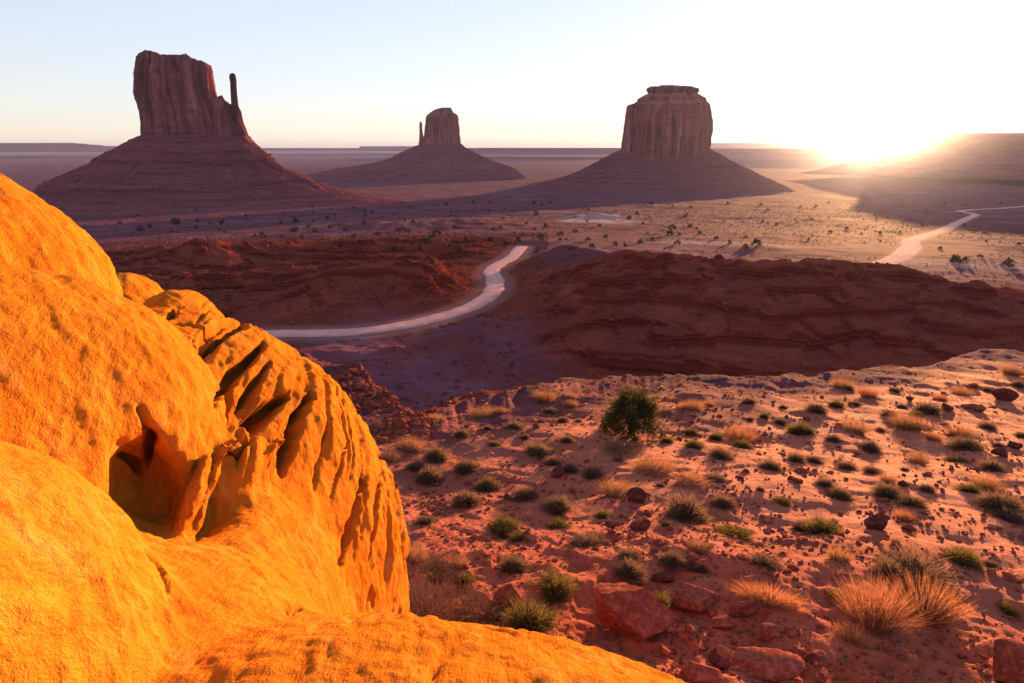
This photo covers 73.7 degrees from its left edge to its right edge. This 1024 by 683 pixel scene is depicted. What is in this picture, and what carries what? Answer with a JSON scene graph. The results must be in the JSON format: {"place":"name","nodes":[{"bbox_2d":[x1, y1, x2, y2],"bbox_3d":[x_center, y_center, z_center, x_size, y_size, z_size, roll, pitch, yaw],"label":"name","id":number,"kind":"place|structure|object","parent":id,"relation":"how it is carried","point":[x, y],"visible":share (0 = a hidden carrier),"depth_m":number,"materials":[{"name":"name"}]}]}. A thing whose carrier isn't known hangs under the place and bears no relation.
{"place":"outdoors","nodes":[
{"label":"outdoors","id":0,"kind":"place"},
{"bbox_2d":[264,246,527,337],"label":"road","id":1,"kind":"structure","parent":0,"point":[493,289],"depth_m":227.37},
{"bbox_2d":[0,151,1023,682],"bbox_3d":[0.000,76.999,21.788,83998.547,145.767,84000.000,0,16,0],"label":"ground","id":2,"kind":"structure","parent":0,"point":[434,361],"depth_m":183.62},
{"bbox_2d":[0,143,116,151],"bbox_3d":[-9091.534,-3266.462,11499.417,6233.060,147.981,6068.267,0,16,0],"label":"mesa","id":3,"kind":"structure","parent":2,"relation":"on","point":[41,147],"depth_m":10782.17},
{"bbox_2d":[33,50,402,214],"bbox_3d":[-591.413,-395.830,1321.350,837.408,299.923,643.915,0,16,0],"label":"butte","id":4,"kind":"object","parent":2,"relation":"on","point":[193,146],"visible":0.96,"depth_m":1241.53,"materials":[{"name":"red stone"}]},
{"bbox_2d":[97,231,548,443],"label":"rubble","id":5,"kind":"object","parent":2,"relation":"on","point":[400,421],"visible":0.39,"depth_m":245.53,"materials":[{"name":"stone"}]},
{"bbox_2d":[262,148,408,150],"bbox_3d":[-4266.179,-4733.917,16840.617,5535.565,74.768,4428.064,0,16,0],"label":"mesa","id":6,"kind":"structure","parent":2,"relation":"on","point":[334,149],"depth_m":15564.07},
{"bbox_2d":[0,173,684,682],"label":"sandstone outcrop","id":7,"kind":"object","parent":2,"relation":"on","point":[196,487],"visible":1,"depth_m":3.78,"materials":[{"name":"stone"}]},
{"bbox_2d":[391,434,430,451],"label":"dry grass tuft","id":8,"kind":"object","parent":2,"relation":"on","point":[412,445],"visible":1,"depth_m":27.79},
{"bbox_2d":[307,107,526,180],"bbox_3d":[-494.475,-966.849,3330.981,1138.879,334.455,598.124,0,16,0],"label":"butte","id":9,"kind":"object","parent":2,"relation":"on","point":[440,151],"visible":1,"depth_m":3241.77,"materials":[{"name":"stone"}]},
{"bbox_2d":[406,542,434,566],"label":"dry grass tuft","id":10,"kind":"object","parent":2,"relation":"on","point":[411,554],"visible":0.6,"depth_m":17.13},
{"bbox_2d":[412,514,440,525],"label":"sagebrush","id":11,"kind":"object","parent":2,"relation":"on","point":[425,519],"visible":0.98,"depth_m":20.17,"materials":[{"name":"green plant"}]},
{"bbox_2d":[415,464,447,486],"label":"sagebrush","id":12,"kind":"object","parent":2,"relation":"on","point":[432,476],"visible":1,"depth_m":24.83,"materials":[{"name":"green plant"}]},
{"bbox_2d":[407,540,461,585],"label":"wiry bush","id":13,"kind":"object","parent":2,"relation":"on","point":[438,563],"visible":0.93,"depth_m":16.23,"materials":[{"name":"brown plant"}]},
{"bbox_2d":[422,445,450,464],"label":"sagebrush","id":14,"kind":"object","parent":2,"relation":"on","point":[438,454],"visible":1,"depth_m":26.50,"materials":[{"name":"green plant"}]},
{"bbox_2d":[408,563,477,621],"bbox_3d":[-1.807,5.286,13.595,2.482,1.793,2.566,14,21,40],"label":"wiry bush","id":15,"kind":"object","parent":2,"relation":"on","point":[415,602],"visible":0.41,"depth_m":13.80,"materials":[{"name":"brown plant"}]},
{"bbox_2d":[449,456,480,475],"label":"sagebrush","id":16,"kind":"object","parent":2,"relation":"on","point":[465,466],"visible":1,"depth_m":25.42,"materials":[{"name":"green plant"}]},
{"bbox_2d":[448,569,482,592],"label":"green shrub","id":17,"kind":"object","parent":2,"relation":"on","point":[470,577],"visible":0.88,"depth_m":15.96,"materials":[{"name":"green plant"}]},
{"bbox_2d":[447,490,484,508],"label":"sagebrush","id":18,"kind":"object","parent":2,"relation":"on","point":[466,499],"visible":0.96,"depth_m":22.01,"materials":[{"name":"green plant"}]},
{"bbox_2d":[422,573,522,624],"bbox_3d":[-0.815,5.600,14.167,2.298,1.073,2.068,0,16,0],"label":"wiry bush","id":19,"kind":"object","parent":2,"relation":"on","point":[474,618],"visible":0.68,"depth_m":14.24,"materials":[{"name":"brown plant"}]},
{"bbox_2d":[466,404,502,418],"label":"dry grass tuft","id":20,"kind":"object","parent":2,"relation":"on","point":[489,413],"visible":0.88,"depth_m":33.60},
{"bbox_2d":[469,473,503,492],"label":"sagebrush","id":21,"kind":"object","parent":2,"relation":"on","point":[485,484],"visible":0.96,"depth_m":23.92,"materials":[{"name":"green plant"}]},
{"bbox_2d":[478,606,510,626],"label":"sagebrush","id":22,"kind":"object","parent":2,"relation":"on","point":[497,617],"visible":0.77,"depth_m":14.21,"materials":[{"name":"green plant"}]},
{"bbox_2d":[492,584,519,609],"bbox_3d":[-0.169,5.594,14.841,0.661,0.608,0.316,-43,15,-13],"label":"rock","id":23,"kind":"object","parent":2,"relation":"on","point":[506,594],"visible":0.74,"depth_m":14.74,"materials":[{"name":"stone"}]},
{"bbox_2d":[486,513,525,532],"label":"green shrub","id":24,"kind":"object","parent":2,"relation":"on","point":[502,521],"visible":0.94,"depth_m":19.59,"materials":[{"name":"green plant"}]},
{"bbox_2d":[495,551,532,575],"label":"sagebrush","id":25,"kind":"object","parent":2,"relation":"on","point":[511,564],"visible":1,"depth_m":16.67,"materials":[{"name":"green plant"}]},
{"bbox_2d":[509,484,539,501],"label":"sagebrush","id":26,"kind":"object","parent":2,"relation":"on","point":[525,493],"visible":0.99,"depth_m":22.64,"materials":[{"name":"green plant"}]},
{"bbox_2d":[498,593,565,635],"bbox_3d":[0.418,5.553,13.941,1.483,0.714,1.322,0,16,0],"label":"green shrub","id":27,"kind":"object","parent":2,"relation":"on","point":[532,617],"visible":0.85,"depth_m":13.93,"materials":[{"name":"green plant"}]},
{"bbox_2d":[521,440,558,459],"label":"sagebrush","id":28,"kind":"object","parent":2,"relation":"on","point":[539,449],"visible":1,"depth_m":27.27,"materials":[{"name":"green plant"}]},
{"bbox_2d":[524,388,557,402],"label":"dry grass tuft","id":29,"kind":"object","parent":2,"relation":"on","point":[548,395],"visible":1,"depth_m":35.78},
{"bbox_2d":[467,148,620,154],"bbox_3d":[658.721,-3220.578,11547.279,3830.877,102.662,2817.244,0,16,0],"label":"mesa","id":30,"kind":"structure","parent":2,"relation":"on","point":[551,151],"depth_m":10509.48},
{"bbox_2d":[72,194,1023,285],"bbox_3d":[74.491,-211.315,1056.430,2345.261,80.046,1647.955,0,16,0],"label":"scrub","id":31,"kind":"object","parent":2,"relation":"on","point":[591,226],"visible":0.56,"depth_m":729.28,"materials":[{"name":"green plant"}]},
{"bbox_2d":[525,563,583,606],"bbox_3d":[0.954,5.492,15.532,1.464,0.614,1.451,0,16,0],"label":"green shrub","id":32,"kind":"object","parent":2,"relation":"on","point":[554,584],"visible":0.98,"depth_m":15.43,"materials":[{"name":"green plant"}]},
{"bbox_2d":[538,493,575,516],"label":"sagebrush","id":33,"kind":"object","parent":2,"relation":"on","point":[560,505],"visible":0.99,"depth_m":21.20,"materials":[{"name":"green plant"}]},
{"bbox_2d":[545,517,575,529],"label":"green shrub","id":34,"kind":"object","parent":2,"relation":"on","point":[558,523],"visible":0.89,"depth_m":19.95,"materials":[{"name":"green plant"}]},
{"bbox_2d":[560,530,611,547],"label":"sagebrush","id":35,"kind":"object","parent":2,"relation":"on","point":[590,540],"visible":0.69,"depth_m":18.27,"materials":[{"name":"green plant"}]},
{"bbox_2d":[579,465,605,480],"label":"sagebrush","id":36,"kind":"object","parent":2,"relation":"on","point":[591,474],"visible":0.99,"depth_m":24.65,"materials":[{"name":"green plant"}]},
{"bbox_2d":[588,476,638,498],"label":"dry grass tuft","id":37,"kind":"object","parent":2,"relation":"on","point":[614,489],"visible":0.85,"depth_m":23.01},
{"bbox_2d":[597,435,647,455],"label":"dry grass tuft","id":38,"kind":"object","parent":2,"relation":"on","point":[613,447],"visible":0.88,"depth_m":27.56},
{"bbox_2d":[613,543,642,563],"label":"sagebrush","id":39,"kind":"object","parent":2,"relation":"on","point":[629,553],"visible":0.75,"depth_m":16.99,"materials":[{"name":"green plant"}]},
{"bbox_2d":[608,555,648,585],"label":"sagebrush","id":40,"kind":"object","parent":2,"relation":"on","point":[628,568],"visible":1,"depth_m":16.30,"materials":[{"name":"green plant"}]},
{"bbox_2d":[598,386,669,442],"bbox_3d":[5.251,3.099,29.744,3.074,2.267,2.933,9,18,30],"label":"juniper","id":41,"kind":"object","parent":2,"relation":"on","point":[644,405],"visible":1,"depth_m":29.41,"materials":[{"name":"green plant"}]},
{"bbox_2d":[592,582,678,643],"bbox_3d":[2.437,5.597,14.139,1.856,1.215,1.079,30,25,6],"label":"boulder","id":42,"kind":"object","parent":2,"relation":"on","point":[640,615],"visible":0.94,"depth_m":13.83,"materials":[{"name":"stone"}]},
{"bbox_2d":[626,487,646,503],"bbox_3d":[4.027,5.023,22.169,0.654,0.607,0.400,8,17,25],"label":"rock","id":43,"kind":"object","parent":2,"relation":"on","point":[636,494],"visible":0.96,"depth_m":22.05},
{"bbox_2d":[630,518,650,529],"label":"rock","id":44,"kind":"object","parent":2,"relation":"on","point":[642,524],"visible":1,"depth_m":19.32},
{"bbox_2d":[621,452,683,478],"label":"dry grass tuft","id":45,"kind":"object","parent":2,"relation":"on","point":[655,464],"visible":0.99,"depth_m":25.06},
{"bbox_2d":[517,85,795,192],"bbox_3d":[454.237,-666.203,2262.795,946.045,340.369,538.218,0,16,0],"label":"butte","id":46,"kind":"object","parent":2,"relation":"on","point":[666,138],"visible":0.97,"depth_m":2156.77,"materials":[{"name":"stone"}]},
{"bbox_2d":[650,571,673,582],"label":"rock","id":47,"kind":"object","parent":2,"relation":"on","point":[665,576],"visible":0.97,"depth_m":16.39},
{"bbox_2d":[314,359,1023,682],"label":"dry grass","id":48,"kind":"structure","parent":2,"relation":"on","point":[703,536],"depth_m":20.00,"materials":[{"name":"plant"}]},
{"bbox_2d":[656,548,691,570],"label":"sagebrush","id":49,"kind":"object","parent":2,"relation":"on","point":[672,559],"visible":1,"depth_m":16.94,"materials":[{"name":"green plant"}]},
{"bbox_2d":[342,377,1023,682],"bbox_3d":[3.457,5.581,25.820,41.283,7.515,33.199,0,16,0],"label":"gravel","id":50,"kind":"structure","parent":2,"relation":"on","point":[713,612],"depth_m":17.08,"materials":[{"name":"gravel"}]},
{"bbox_2d":[344,250,1023,407],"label":"scrub","id":51,"kind":"object","parent":2,"relation":"on","point":[629,331],"visible":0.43,"depth_m":192.91,"materials":[{"name":"green plant"}]},
{"bbox_2d":[348,359,1023,580],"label":"pebbles","id":52,"kind":"object","parent":2,"relation":"on","point":[1008,576],"visible":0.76,"depth_m":24.63,"materials":[{"name":"stone"}]},
{"bbox_2d":[656,490,717,525],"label":"sagebrush","id":53,"kind":"object","parent":2,"relation":"on","point":[687,510],"visible":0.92,"depth_m":20.73,"materials":[{"name":"green plant"}]},
{"bbox_2d":[667,469,715,490],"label":"dry grass tuft","id":54,"kind":"object","parent":2,"relation":"on","point":[690,477],"visible":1,"depth_m":23.82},
{"bbox_2d":[677,398,707,410],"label":"dry grass tuft","id":55,"kind":"object","parent":2,"relation":"on","point":[689,406],"visible":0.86,"depth_m":34.32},
{"bbox_2d":[681,536,710,554],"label":"dry grass tuft","id":56,"kind":"object","parent":2,"relation":"on","point":[695,545],"visible":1,"depth_m":17.63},
{"bbox_2d":[672,582,720,611],"bbox_3d":[4.156,5.866,15.485,0.944,0.577,0.837,-13,20,-39],"label":"rock","id":57,"kind":"object","parent":2,"relation":"on","point":[690,597],"visible":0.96,"depth_m":15.26,"materials":[{"name":"stone"}]},
{"bbox_2d":[682,661,720,682],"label":"rock","id":58,"kind":"object","parent":2,"relation":"on","point":[694,672],"visible":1,"depth_m":12.26,"materials":[{"name":"stone"}]},
{"bbox_2d":[703,471,730,483],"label":"sagebrush","id":59,"kind":"object","parent":2,"relation":"on","point":[716,476],"visible":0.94,"depth_m":24.12,"materials":[{"name":"green plant"}]},
{"bbox_2d":[706,645,731,669],"bbox_3d":[4.053,6.147,13.326,0.524,0.298,0.565,9,18,29],"label":"rock","id":60,"kind":"object","parent":2,"relation":"on","point":[718,655],"visible":0.93,"depth_m":13.22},
{"bbox_2d":[706,445,737,460],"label":"sagebrush","id":61,"kind":"object","parent":2,"relation":"on","point":[721,453],"visible":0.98,"depth_m":26.89,"materials":[{"name":"green plant"}]},
{"bbox_2d":[707,490,739,510],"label":"sagebrush","id":62,"kind":"object","parent":2,"relation":"on","point":[723,501],"visible":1,"depth_m":22.11,"materials":[{"name":"green plant"}]},
{"bbox_2d":[712,615,734,629],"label":"rock","id":63,"kind":"object","parent":2,"relation":"on","point":[724,622],"visible":0.94,"depth_m":14.43,"materials":[{"name":"stone"}]},
{"bbox_2d":[714,522,756,546],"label":"green shrub","id":64,"kind":"object","parent":2,"relation":"on","point":[737,532],"visible":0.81,"depth_m":18.85,"materials":[{"name":"green plant"}]},
{"bbox_2d":[718,421,759,441],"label":"dry grass tuft","id":65,"kind":"object","parent":2,"relation":"on","point":[741,435],"visible":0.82,"depth_m":30.18,"materials":[{"name":"plant"}]},
{"bbox_2d":[727,600,760,617],"bbox_3d":[5.076,5.864,14.896,0.812,0.498,0.192,-3,16,-10],"label":"rock","id":66,"kind":"object","parent":2,"relation":"on","point":[745,609],"visible":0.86,"depth_m":14.80,"materials":[{"name":"stone"}]},
{"bbox_2d":[710,143,817,147],"bbox_3d":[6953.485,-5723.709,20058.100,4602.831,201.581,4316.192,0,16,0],"label":"mesa","id":67,"kind":"structure","parent":2,"relation":"on","point":[758,145],"depth_m":18787.02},
{"bbox_2d":[729,647,805,681],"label":"rock","id":68,"kind":"object","parent":2,"relation":"on","point":[765,664],"visible":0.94,"depth_m":12.92,"materials":[{"name":"stone"}]},
{"bbox_2d":[512,250,1023,378],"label":"scree","id":69,"kind":"structure","parent":2,"relation":"on","point":[755,320],"depth_m":193.86,"materials":[{"name":"stone"}]},
{"bbox_2d":[722,577,813,613],"bbox_3d":[5.700,5.619,15.189,2.327,0.404,1.070,6,17,19],"label":"dry grass tuft","id":70,"kind":"object","parent":2,"relation":"on","point":[766,595],"visible":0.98,"depth_m":15.19,"materials":[{"name":"plant"}]},
{"bbox_2d":[748,551,788,572],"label":"sagebrush","id":71,"kind":"object","parent":2,"relation":"on","point":[758,558],"visible":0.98,"depth_m":16.80,"materials":[{"name":"green plant"}]},
{"bbox_2d":[758,623,780,641],"bbox_3d":[5.267,5.968,14.047,0.518,0.339,0.344,-1,16,-2],"label":"rock","id":72,"kind":"object","parent":2,"relation":"on","point":[767,632],"visible":1,"depth_m":13.92,"materials":[{"name":"stone"}]},
{"bbox_2d":[757,458,783,472],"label":"sagebrush","id":73,"kind":"object","parent":2,"relation":"on","point":[773,465],"visible":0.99,"depth_m":25.96,"materials":[{"name":"green plant"}]},
{"bbox_2d":[710,148,877,161],"bbox_3d":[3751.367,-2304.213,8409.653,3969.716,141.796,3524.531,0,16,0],"label":"mesa","id":74,"kind":"structure","parent":2,"relation":"on","point":[805,154],"depth_m":7565.74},
{"bbox_2d":[784,421,811,436],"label":"green shrub","id":75,"kind":"object","parent":2,"relation":"on","point":[795,430],"visible":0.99,"depth_m":31.28,"materials":[{"name":"green plant"}]},
{"bbox_2d":[801,401,831,414],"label":"sagebrush","id":76,"kind":"object","parent":2,"relation":"on","point":[819,408],"visible":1,"depth_m":34.86,"materials":[{"name":"green plant"}]},
{"bbox_2d":[796,513,846,534],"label":"green shrub","id":77,"kind":"object","parent":2,"relation":"on","point":[819,525],"visible":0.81,"depth_m":20.06,"materials":[{"name":"green plant"}]},
{"bbox_2d":[812,474,836,488],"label":"sagebrush","id":78,"kind":"object","parent":2,"relation":"on","point":[823,482],"visible":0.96,"depth_m":24.18,"materials":[{"name":"green plant"}]},
{"bbox_2d":[825,484,856,502],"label":"sagebrush","id":79,"kind":"object","parent":2,"relation":"on","point":[844,494],"visible":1,"depth_m":23.22,"materials":[{"name":"green plant"}]},
{"bbox_2d":[823,543,858,562],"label":"dry grass tuft","id":80,"kind":"object","parent":2,"relation":"on","point":[834,554],"visible":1,"depth_m":17.66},
{"bbox_2d":[833,460,861,470],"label":"sagebrush","id":81,"kind":"object","parent":2,"relation":"on","point":[847,465],"visible":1,"depth_m":27.09,"materials":[{"name":"green plant"}]},
{"bbox_2d":[825,615,875,649],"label":"dry grass tuft","id":82,"kind":"object","parent":2,"relation":"on","point":[849,633],"visible":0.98,"depth_m":14.25,"materials":[{"name":"plant"}]},
{"bbox_2d":[835,416,878,434],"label":"dry grass tuft","id":83,"kind":"object","parent":2,"relation":"on","point":[854,428],"visible":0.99,"depth_m":32.47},
{"bbox_2d":[854,385,884,397],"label":"dry grass tuft","id":84,"kind":"object","parent":2,"relation":"on","point":[867,392],"visible":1,"depth_m":40.25,"materials":[{"name":"plant"}]},
{"bbox_2d":[857,436,883,454],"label":"sagebrush","id":85,"kind":"object","parent":2,"relation":"on","point":[871,445],"visible":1,"depth_m":29.68,"materials":[{"name":"green plant"}]},
{"bbox_2d":[864,513,888,530],"bbox_3d":[10.961,5.383,20.560,0.610,0.497,0.765,11,19,34],"label":"rock","id":86,"kind":"object","parent":2,"relation":"on","point":[878,521],"visible":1,"depth_m":20.36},
{"bbox_2d":[826,567,933,641],"bbox_3d":[8.060,5.736,15.043,2.271,1.066,2.320,0,16,0],"label":"dry grass tuft","id":87,"kind":"object","parent":2,"relation":"on","point":[872,609],"visible":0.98,"depth_m":15.00,"materials":[{"name":"plant"}]},
{"bbox_2d":[868,480,903,499],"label":"sagebrush","id":88,"kind":"object","parent":2,"relation":"on","point":[888,491],"visible":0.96,"depth_m":23.75,"materials":[{"name":"green plant"}]},
{"bbox_2d":[862,554,919,590],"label":"sagebrush","id":89,"kind":"object","parent":2,"relation":"on","point":[881,567],"visible":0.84,"depth_m":16.96,"materials":[{"name":"green plant"}]},
{"bbox_2d":[891,508,916,522],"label":"dry grass tuft","id":90,"kind":"object","parent":2,"relation":"on","point":[900,517],"visible":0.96,"depth_m":21.62,"materials":[{"name":"plant"}]},
{"bbox_2d":[885,408,936,430],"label":"dry grass tuft","id":91,"kind":"object","parent":2,"relation":"on","point":[906,423],"visible":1,"depth_m":33.65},
{"bbox_2d":[800,133,1023,179],"bbox_3d":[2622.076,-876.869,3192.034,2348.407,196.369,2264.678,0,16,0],"label":"mesa","id":92,"kind":"structure","parent":2,"relation":"on","point":[998,156],"depth_m":3007.82,"materials":[{"name":"stone"}]},
{"bbox_2d":[894,491,931,509],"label":"sagebrush","id":93,"kind":"object","parent":2,"relation":"on","point":[909,499],"visible":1,"depth_m":22.80,"materials":[{"name":"green plant"}]},
{"bbox_2d":[902,449,934,464],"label":"dry grass tuft","id":94,"kind":"object","parent":2,"relation":"on","point":[918,459],"visible":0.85,"depth_m":28.60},
{"bbox_2d":[870,538,969,601],"bbox_3d":[10.343,5.660,17.294,2.198,0.933,2.403,0,16,0],"label":"sagebrush","id":95,"kind":"object","parent":2,"relation":"on","point":[918,563],"visible":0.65,"depth_m":17.25,"materials":[{"name":"green plant"}]},
{"bbox_2d":[908,400,943,417],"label":"sagebrush","id":96,"kind":"object","parent":2,"relation":"on","point":[928,408],"visible":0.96,"depth_m":36.95,"materials":[{"name":"green plant"}]},
{"bbox_2d":[871,565,987,632],"bbox_3d":[9.603,5.895,15.723,2.254,0.922,2.326,0,16,0],"label":"dry grass tuft","id":97,"kind":"object","parent":2,"relation":"on","point":[942,614],"visible":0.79,"depth_m":15.62,"materials":[{"name":"plant"}]},
{"bbox_2d":[940,422,981,439],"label":"dry grass tuft","id":98,"kind":"object","parent":2,"relation":"on","point":[960,429],"visible":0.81,"depth_m":33.01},
{"bbox_2d":[938,544,989,574],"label":"green shrub","id":99,"kind":"object","parent":2,"relation":"on","point":[966,557],"visible":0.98,"depth_m":18.82,"materials":[{"name":"green plant"}]},
{"bbox_2d":[942,434,986,452],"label":"sagebrush","id":100,"kind":"object","parent":2,"relation":"on","point":[959,444],"visible":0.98,"depth_m":30.89,"materials":[{"name":"green plant"}]},
{"bbox_2d":[952,480,983,493],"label":"green shrub","id":101,"kind":"object","parent":2,"relation":"on","point":[968,487],"visible":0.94,"depth_m":24.88,"materials":[{"name":"green plant"}]},
{"bbox_2d":[966,472,1009,491],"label":"dry grass tuft","id":102,"kind":"object","parent":2,"relation":"on","point":[990,482],"visible":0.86,"depth_m":25.90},
{"bbox_2d":[971,457,1012,472],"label":"sagebrush","id":103,"kind":"object","parent":2,"relation":"on","point":[994,465],"visible":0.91,"depth_m":28.07,"materials":[{"name":"green plant"}]},
{"bbox_2d":[968,486,1023,516],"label":"sagebrush","id":104,"kind":"object","parent":2,"relation":"on","point":[991,500],"visible":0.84,"depth_m":23.45,"materials":[{"name":"green plant"}]},
{"bbox_2d":[991,388,1018,400],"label":"rock","id":105,"kind":"object","parent":2,"relation":"on","point":[1004,394],"visible":0.99,"depth_m":42.62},
{"bbox_2d":[988,505,1023,526],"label":"sagebrush","id":106,"kind":"object","parent":2,"relation":"on","point":[1005,514],"visible":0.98,"depth_m":22.53,"materials":[{"name":"green plant"}]},
{"bbox_2d":[992,600,1023,620],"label":"green shrub","id":107,"kind":"object","parent":2,"relation":"on","point":[1011,611],"visible":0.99,"depth_m":16.80,"materials":[{"name":"green plant"}]},
{"bbox_2d":[992,363,1023,375],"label":"dry grass tuft","id":108,"kind":"object","parent":2,"relation":"on","point":[1011,371],"visible":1,"depth_m":53.82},
{"bbox_2d":[993,638,1023,682],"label":"rock","id":109,"kind":"object","parent":2,"relation":"on","point":[1008,660],"visible":1,"depth_m":13.47,"materials":[{"name":"stone"}]},
{"bbox_2d":[0,0,1023,147],"label":"sky","id":110,"kind":"structure","parent":0,"point":[309,73],"materials":[{"name":"white"}]},
{"bbox_2d":[872,206,1023,263],"bbox_3d":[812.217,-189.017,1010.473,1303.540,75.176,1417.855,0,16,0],"label":"road","id":111,"kind":"structure","parent":0,"point":[910,248],"depth_m":480.98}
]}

